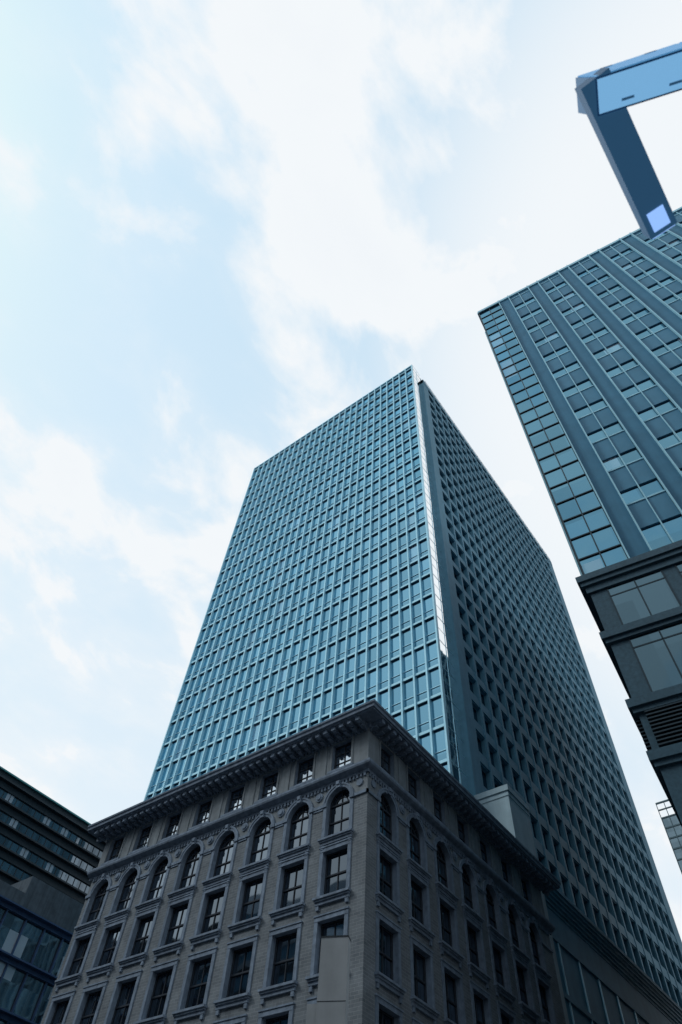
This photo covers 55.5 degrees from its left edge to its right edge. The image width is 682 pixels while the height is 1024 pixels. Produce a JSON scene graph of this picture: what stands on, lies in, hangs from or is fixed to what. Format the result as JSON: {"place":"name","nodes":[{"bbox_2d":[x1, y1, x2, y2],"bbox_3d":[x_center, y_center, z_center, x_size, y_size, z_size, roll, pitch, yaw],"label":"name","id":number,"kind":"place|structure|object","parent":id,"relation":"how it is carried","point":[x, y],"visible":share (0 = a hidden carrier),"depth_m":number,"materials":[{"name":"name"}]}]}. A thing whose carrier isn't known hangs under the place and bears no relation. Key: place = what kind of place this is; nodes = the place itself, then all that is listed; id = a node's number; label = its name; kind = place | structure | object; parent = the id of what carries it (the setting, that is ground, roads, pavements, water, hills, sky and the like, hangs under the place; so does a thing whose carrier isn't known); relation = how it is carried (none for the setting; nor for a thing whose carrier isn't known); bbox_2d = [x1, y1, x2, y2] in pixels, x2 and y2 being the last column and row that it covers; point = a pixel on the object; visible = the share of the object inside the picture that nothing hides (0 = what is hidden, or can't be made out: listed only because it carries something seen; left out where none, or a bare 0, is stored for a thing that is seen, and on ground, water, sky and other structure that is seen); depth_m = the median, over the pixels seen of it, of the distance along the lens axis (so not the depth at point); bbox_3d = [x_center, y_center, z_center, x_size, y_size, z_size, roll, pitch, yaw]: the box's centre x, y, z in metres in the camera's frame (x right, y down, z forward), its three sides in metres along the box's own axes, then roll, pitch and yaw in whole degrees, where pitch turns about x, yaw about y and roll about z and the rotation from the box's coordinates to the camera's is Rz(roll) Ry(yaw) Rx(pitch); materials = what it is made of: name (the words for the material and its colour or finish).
{"place":"outdoors","nodes":[
{"label":"outdoors","id":0,"kind":"place"},
{"bbox_2d":[0,0,681,940],"label":"sky","id":1,"kind":"structure","parent":0,"point":[226,225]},
{"bbox_2d":[144,364,681,1023],"bbox_3d":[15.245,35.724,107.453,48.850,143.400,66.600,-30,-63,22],"label":"glass office tower","id":2,"kind":"structure","parent":0,"point":[386,552],"depth_m":88.79,"materials":[{"name":"blue glass"}]},
{"label":"ground","id":3,"kind":"structure","parent":0,"visible":0},
{"bbox_2d":[0,894,72,1023],"bbox_3d":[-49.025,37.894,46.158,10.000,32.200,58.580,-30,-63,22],"label":"glass facade","id":4,"kind":"structure","parent":3,"relation":"on","point":[33,948],"depth_m":64.75,"materials":[{"name":"blue glass"}]},
{"bbox_2d":[0,876,83,932],"bbox_3d":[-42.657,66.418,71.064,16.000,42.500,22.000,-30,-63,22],"label":"concrete annex","id":5,"kind":"object","parent":3,"relation":"on","point":[46,901],"visible":0.15,"depth_m":83.24,"materials":[{"name":"grey concrete"}]},
{"bbox_2d":[0,766,106,903],"bbox_3d":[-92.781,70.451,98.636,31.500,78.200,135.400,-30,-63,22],"label":"office building","id":6,"kind":"structure","parent":3,"relation":"on","point":[46,839],"depth_m":132.77,"materials":[{"name":"black glass"}]},
{"bbox_2d":[41,699,565,1023],"bbox_3d":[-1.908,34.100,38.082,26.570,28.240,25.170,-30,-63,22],"label":"building","id":7,"kind":"structure","parent":3,"relation":"on","point":[408,863],"depth_m":38.28,"materials":[{"name":"stone"}]},
{"bbox_2d":[477,207,681,826],"bbox_3d":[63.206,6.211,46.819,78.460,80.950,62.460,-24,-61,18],"label":"skyscraper","id":8,"kind":"structure","parent":3,"relation":"on","point":[587,350],"depth_m":46.36,"materials":[{"name":"glass"}]},
{"bbox_2d":[655,799,681,873],"bbox_3d":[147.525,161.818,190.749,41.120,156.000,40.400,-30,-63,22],"label":"distant tower","id":9,"kind":"structure","parent":3,"relation":"on","point":[672,827],"depth_m":243.40,"materials":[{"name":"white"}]},
{"bbox_3d":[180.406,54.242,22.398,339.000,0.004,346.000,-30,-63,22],"label":"road","id":10,"kind":"structure","parent":0,"visible":0},
{"bbox_2d":[306,935,350,1023],"bbox_3d":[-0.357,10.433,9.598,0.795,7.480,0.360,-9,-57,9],"label":"pylon sign","id":11,"kind":"object","parent":10,"relation":"on","point":[330,1006],"visible":1,"depth_m":11.96,"materials":[{"name":"grey metal"}]},
{"bbox_2d":[575,42,681,239],"bbox_3d":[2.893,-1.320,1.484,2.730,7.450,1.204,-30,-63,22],"label":"street lamp","id":12,"kind":"object","parent":10,"relation":"on","point":[607,96],"visible":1,"depth_m":4.49,"materials":[{"name":"blue metal"}]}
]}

